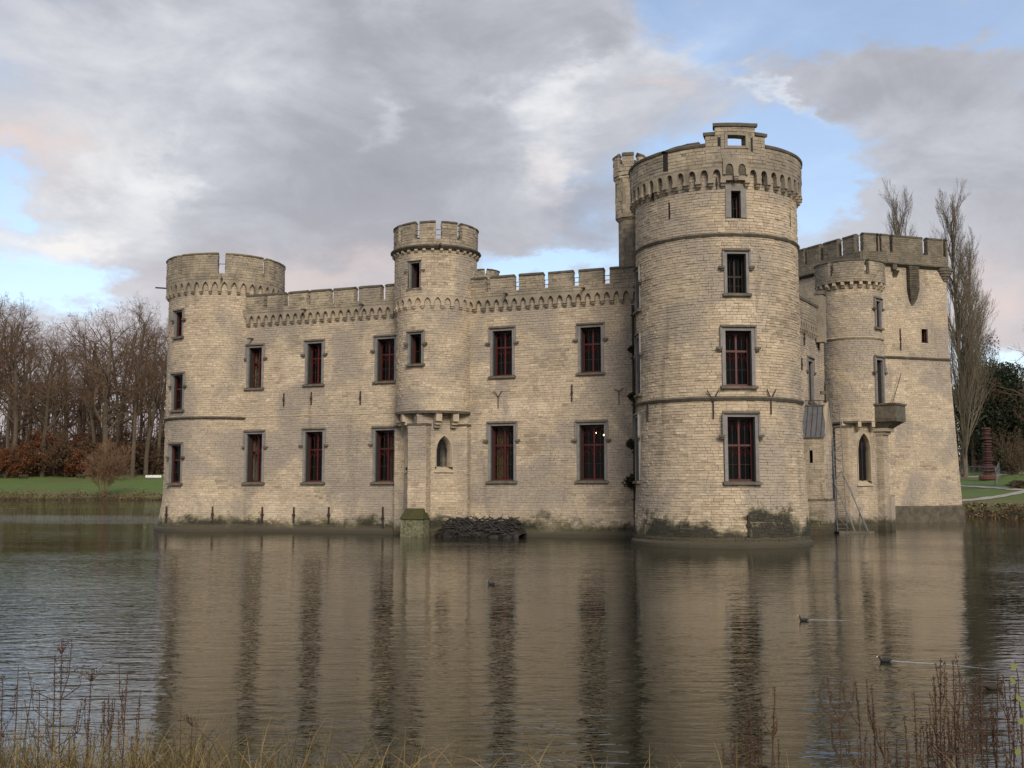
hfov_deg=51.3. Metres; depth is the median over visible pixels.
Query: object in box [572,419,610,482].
window
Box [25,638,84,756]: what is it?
dry stalk
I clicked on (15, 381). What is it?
bare tree
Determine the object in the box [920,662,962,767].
dry stalk
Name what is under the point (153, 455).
shrub
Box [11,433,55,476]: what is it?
shrub
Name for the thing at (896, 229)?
poplar
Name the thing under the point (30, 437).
shrub
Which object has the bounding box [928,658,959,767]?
dry stalk
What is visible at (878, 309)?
window
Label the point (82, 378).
bare tree
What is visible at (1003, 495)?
footpath
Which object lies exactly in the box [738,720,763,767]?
dry stalk
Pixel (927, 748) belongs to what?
dry stalk
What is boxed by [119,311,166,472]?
bare tree
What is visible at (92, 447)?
shrub
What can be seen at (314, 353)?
window
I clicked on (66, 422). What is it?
bare tree
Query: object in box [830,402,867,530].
ladder
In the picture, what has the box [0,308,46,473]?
bare tree
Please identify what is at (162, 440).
shrub
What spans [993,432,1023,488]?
bramble
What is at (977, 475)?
fence panel
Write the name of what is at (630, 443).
wall plant
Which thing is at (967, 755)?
dry stalk
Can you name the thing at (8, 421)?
bare tree
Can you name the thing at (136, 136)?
sky
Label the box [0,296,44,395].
bare tree
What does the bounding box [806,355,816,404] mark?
window
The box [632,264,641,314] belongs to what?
window
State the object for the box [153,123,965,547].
castle
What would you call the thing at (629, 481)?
wall plant
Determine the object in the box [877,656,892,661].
coot
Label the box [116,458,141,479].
bare shrub
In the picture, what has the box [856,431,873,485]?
window
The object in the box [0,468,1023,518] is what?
ground
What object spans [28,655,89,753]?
dry stalk
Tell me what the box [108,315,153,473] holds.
bare tree
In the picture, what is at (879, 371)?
window
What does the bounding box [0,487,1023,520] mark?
bank growth
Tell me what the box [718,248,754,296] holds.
window
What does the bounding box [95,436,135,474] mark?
shrub
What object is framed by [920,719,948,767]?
dry stalk
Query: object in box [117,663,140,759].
dry stalk
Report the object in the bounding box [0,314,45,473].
bare tree
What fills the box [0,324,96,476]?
bare tree
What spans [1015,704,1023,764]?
dry stalk
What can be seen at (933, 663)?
wake
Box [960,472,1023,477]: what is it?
footpath
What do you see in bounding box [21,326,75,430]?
bare tree
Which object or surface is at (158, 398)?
bare tree
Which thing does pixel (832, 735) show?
dry stalk
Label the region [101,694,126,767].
dry stalk
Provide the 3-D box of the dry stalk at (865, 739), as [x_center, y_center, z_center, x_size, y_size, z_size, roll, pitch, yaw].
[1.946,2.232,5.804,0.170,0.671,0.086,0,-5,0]
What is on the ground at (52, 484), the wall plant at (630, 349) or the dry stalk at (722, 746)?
the dry stalk at (722, 746)
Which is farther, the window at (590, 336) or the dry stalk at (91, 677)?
the window at (590, 336)
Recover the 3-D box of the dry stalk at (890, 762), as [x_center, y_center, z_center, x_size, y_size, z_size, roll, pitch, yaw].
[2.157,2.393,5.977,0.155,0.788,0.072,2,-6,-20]
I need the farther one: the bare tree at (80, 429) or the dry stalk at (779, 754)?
the bare tree at (80, 429)
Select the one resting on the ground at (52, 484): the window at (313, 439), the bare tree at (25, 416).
the bare tree at (25, 416)
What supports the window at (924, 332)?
in the castle
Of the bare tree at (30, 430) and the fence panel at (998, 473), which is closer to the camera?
the fence panel at (998, 473)
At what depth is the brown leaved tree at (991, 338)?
165.81 m
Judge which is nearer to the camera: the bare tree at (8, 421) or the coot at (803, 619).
the coot at (803, 619)
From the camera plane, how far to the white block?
233.92 m
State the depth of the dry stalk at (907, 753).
5.93 m
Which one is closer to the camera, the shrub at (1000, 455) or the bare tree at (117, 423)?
the shrub at (1000, 455)
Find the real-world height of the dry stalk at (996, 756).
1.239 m
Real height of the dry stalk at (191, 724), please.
0.815 m
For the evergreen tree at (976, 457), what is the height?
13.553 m
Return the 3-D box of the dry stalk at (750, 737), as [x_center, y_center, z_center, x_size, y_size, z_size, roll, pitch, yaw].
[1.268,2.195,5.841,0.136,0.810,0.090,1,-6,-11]
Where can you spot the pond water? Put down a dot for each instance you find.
(638, 654)
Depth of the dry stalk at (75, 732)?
5.79 m
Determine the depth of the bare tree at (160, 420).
244.05 m
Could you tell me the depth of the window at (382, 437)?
62.46 m
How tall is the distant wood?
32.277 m
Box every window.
[165,442,184,484]
[168,371,186,412]
[170,308,185,339]
[241,430,267,484]
[243,343,266,389]
[298,427,327,483]
[301,338,327,386]
[368,426,394,483]
[370,334,395,383]
[403,329,426,366]
[404,259,424,290]
[404,435,407,472]
[434,433,453,471]
[483,421,519,482]
[485,325,518,378]
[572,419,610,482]
[573,322,607,374]
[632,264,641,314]
[632,412,641,483]
[633,331,641,397]
[716,324,760,388]
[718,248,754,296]
[718,411,764,484]
[725,185,746,218]
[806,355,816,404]
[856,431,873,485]
[873,296,884,330]
[873,355,887,402]
[920,328,928,342]
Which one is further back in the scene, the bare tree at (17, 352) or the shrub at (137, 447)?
the bare tree at (17, 352)
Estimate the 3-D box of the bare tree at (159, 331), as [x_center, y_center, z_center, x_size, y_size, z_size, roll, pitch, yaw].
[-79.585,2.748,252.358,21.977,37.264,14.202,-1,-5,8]
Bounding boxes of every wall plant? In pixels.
[622,472,635,490]
[626,438,634,449]
[627,344,633,352]
[627,392,634,400]
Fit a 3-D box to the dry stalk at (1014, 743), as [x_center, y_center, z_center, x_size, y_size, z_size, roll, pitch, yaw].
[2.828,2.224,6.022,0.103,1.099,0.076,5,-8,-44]
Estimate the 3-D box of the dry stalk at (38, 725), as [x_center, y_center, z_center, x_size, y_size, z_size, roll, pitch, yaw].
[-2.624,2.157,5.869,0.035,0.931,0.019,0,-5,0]
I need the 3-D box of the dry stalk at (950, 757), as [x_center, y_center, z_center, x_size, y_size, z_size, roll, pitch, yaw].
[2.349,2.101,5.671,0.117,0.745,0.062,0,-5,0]
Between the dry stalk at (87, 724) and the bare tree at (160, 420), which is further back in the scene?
the bare tree at (160, 420)
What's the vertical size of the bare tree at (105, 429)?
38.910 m
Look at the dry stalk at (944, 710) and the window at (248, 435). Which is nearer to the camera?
the dry stalk at (944, 710)
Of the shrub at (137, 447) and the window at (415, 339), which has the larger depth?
the shrub at (137, 447)
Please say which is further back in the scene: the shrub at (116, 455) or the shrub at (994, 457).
the shrub at (116, 455)
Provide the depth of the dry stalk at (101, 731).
5.91 m
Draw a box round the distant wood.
[0,382,980,473]
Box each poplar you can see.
[881,176,916,236]
[929,176,1000,476]
[947,226,999,471]
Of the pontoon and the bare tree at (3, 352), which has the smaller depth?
the pontoon
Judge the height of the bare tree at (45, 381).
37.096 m
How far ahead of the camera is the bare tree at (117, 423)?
250.24 m
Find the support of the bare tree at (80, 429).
on the ground at (52, 484)
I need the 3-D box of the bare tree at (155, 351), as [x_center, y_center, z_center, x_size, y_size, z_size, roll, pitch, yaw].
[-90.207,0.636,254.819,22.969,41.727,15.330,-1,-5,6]
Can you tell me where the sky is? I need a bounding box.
[0,0,1023,453]
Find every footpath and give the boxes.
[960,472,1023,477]
[961,485,1023,489]
[962,490,1023,500]
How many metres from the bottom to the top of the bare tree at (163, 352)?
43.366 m
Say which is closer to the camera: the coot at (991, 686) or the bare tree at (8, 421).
the coot at (991, 686)
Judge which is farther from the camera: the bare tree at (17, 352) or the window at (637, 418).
the bare tree at (17, 352)
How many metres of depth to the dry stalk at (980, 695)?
5.84 m
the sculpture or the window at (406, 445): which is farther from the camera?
the sculpture
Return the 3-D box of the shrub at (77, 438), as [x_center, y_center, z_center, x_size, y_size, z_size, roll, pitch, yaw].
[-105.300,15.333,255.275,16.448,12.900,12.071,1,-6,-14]
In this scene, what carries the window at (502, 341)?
in the castle
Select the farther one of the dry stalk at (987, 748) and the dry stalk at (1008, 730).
the dry stalk at (987, 748)
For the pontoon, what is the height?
0.240 m
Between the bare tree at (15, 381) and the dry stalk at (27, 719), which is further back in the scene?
the bare tree at (15, 381)
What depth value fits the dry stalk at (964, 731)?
6.01 m
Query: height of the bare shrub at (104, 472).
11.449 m
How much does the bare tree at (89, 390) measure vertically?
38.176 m
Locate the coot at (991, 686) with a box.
[982,681,1006,689]
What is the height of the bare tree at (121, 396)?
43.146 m
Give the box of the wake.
[891,660,1002,670]
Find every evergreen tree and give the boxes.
[952,358,1023,470]
[960,431,981,465]
[976,362,1023,470]
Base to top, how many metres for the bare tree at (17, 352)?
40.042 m
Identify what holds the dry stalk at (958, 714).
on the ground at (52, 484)
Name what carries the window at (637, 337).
in the castle
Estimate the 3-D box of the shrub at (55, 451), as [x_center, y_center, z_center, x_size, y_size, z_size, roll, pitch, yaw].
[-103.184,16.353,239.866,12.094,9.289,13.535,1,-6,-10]
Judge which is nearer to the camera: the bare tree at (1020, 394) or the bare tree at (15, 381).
the bare tree at (1020, 394)
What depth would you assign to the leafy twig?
5.75 m
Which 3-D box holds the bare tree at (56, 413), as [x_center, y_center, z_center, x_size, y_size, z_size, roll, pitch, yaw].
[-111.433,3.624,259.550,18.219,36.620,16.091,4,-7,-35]
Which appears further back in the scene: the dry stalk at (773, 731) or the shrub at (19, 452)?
the shrub at (19, 452)
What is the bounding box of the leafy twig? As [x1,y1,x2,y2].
[1010,660,1023,767]
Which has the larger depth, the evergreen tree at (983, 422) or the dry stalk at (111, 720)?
the evergreen tree at (983, 422)
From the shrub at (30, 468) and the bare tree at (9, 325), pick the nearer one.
the shrub at (30, 468)
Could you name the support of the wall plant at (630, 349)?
attached to the castle
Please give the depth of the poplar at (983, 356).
150.97 m
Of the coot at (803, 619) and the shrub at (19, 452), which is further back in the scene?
the shrub at (19, 452)
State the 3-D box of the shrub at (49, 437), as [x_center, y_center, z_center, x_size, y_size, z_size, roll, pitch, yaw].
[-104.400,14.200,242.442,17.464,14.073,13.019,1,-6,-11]
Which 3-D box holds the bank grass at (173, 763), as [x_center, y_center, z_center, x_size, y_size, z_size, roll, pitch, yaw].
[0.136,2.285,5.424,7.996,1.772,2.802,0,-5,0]
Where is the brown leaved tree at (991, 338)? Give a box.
[955,331,1000,429]
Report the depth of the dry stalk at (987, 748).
6.07 m
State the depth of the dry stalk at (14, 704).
5.82 m
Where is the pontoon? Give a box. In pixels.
[835,531,874,533]
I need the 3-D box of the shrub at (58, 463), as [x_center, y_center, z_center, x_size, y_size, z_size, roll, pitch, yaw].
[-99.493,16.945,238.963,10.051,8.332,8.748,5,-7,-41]
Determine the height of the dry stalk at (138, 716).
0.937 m
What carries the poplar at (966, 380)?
on the ground at (52, 484)
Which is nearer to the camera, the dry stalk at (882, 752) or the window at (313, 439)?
the dry stalk at (882, 752)
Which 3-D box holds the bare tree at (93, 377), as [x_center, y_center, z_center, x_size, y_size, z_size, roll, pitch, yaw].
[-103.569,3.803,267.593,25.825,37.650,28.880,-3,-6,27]
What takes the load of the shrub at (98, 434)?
on the ground at (52, 484)
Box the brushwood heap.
[433,515,526,537]
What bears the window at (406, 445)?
in the castle
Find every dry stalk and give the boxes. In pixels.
[0,675,17,762]
[12,664,18,765]
[22,685,33,759]
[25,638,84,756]
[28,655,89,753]
[35,690,39,766]
[61,709,78,766]
[62,718,94,764]
[74,665,102,763]
[100,700,112,765]
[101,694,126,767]
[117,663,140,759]
[130,690,141,766]
[179,713,198,750]
[720,730,758,767]
[729,710,754,767]
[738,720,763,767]
[758,686,777,767]
[771,739,785,767]
[818,674,856,767]
[842,682,872,767]
[852,731,884,767]
[864,677,878,767]
[873,725,901,767]
[887,739,899,767]
[888,716,911,767]
[903,692,938,767]
[916,721,932,767]
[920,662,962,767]
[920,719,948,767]
[927,718,988,767]
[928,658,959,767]
[929,688,986,767]
[934,660,968,767]
[942,706,963,767]
[953,696,999,767]
[955,653,996,767]
[955,676,985,767]
[989,674,1018,767]
[996,675,1017,767]
[1003,679,1017,767]
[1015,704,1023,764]
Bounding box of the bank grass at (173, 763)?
[0,679,1023,767]
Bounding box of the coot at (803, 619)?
[798,615,808,620]
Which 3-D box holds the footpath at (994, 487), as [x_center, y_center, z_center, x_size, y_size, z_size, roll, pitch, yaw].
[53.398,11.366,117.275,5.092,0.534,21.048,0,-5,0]
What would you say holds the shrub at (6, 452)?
on the ground at (52, 484)
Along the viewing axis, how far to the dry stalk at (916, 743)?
5.66 m
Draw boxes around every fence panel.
[960,466,995,485]
[995,461,1000,484]
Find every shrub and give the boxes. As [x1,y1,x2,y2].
[0,427,78,473]
[0,433,28,472]
[0,443,21,477]
[1,440,50,477]
[9,422,74,475]
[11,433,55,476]
[21,439,73,476]
[45,442,83,476]
[55,422,97,473]
[55,438,100,475]
[64,444,99,476]
[77,423,128,455]
[79,436,138,496]
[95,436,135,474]
[109,422,156,470]
[109,437,154,474]
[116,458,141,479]
[118,438,163,473]
[135,438,163,474]
[141,426,164,473]
[969,435,1017,471]
[973,420,1023,473]
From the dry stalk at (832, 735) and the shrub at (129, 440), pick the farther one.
the shrub at (129, 440)
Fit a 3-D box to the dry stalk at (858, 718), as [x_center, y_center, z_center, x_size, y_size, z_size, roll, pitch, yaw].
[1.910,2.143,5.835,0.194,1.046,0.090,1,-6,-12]
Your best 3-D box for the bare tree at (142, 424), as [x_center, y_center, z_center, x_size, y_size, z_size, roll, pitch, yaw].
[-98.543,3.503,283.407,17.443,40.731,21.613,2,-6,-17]
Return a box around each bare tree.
[0,291,27,406]
[0,292,58,477]
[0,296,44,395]
[0,299,39,474]
[0,304,81,441]
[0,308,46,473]
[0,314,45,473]
[0,322,27,386]
[0,322,42,404]
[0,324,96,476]
[3,327,55,436]
[9,329,80,434]
[19,340,112,436]
[21,324,94,473]
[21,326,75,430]
[25,347,117,441]
[28,334,114,442]
[36,323,133,436]
[48,301,163,442]
[52,307,118,473]
[64,310,165,477]
[68,331,112,441]
[70,304,164,447]
[76,303,166,440]
[82,292,166,477]
[103,305,157,436]
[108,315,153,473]
[114,321,166,472]
[115,325,167,475]
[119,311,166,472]
[127,326,167,439]
[129,332,167,474]
[143,318,167,413]
[154,318,167,410]
[984,328,1023,424]
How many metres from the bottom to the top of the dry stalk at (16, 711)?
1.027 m
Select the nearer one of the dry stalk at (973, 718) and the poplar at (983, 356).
the dry stalk at (973, 718)
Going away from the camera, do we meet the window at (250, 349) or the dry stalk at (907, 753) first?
the dry stalk at (907, 753)
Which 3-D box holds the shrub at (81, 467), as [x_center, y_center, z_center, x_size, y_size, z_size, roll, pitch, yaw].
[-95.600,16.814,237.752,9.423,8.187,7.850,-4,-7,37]
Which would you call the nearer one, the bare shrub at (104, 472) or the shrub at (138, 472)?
the bare shrub at (104, 472)
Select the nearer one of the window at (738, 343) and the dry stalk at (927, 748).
the dry stalk at (927, 748)
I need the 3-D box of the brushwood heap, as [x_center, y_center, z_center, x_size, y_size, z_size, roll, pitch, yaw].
[-1.764,7.871,58.136,5.177,1.497,1.826,-2,-6,22]
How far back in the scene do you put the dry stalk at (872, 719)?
6.06 m
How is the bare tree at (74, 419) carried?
on the ground at (52, 484)
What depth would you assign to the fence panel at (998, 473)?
127.73 m
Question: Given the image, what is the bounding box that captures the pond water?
[0,500,1023,767]
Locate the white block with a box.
[145,475,161,477]
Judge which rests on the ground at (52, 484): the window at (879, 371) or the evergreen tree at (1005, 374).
the evergreen tree at (1005, 374)
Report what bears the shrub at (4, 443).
on the ground at (52, 484)
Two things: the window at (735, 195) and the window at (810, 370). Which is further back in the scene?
the window at (810, 370)
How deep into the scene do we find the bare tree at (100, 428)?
263.71 m
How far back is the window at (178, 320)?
66.62 m
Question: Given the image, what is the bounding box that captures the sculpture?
[978,427,997,480]
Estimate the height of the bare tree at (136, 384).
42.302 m
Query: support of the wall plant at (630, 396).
attached to the castle
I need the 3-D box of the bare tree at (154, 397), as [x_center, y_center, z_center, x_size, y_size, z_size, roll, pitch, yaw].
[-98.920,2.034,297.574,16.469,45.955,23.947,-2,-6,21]

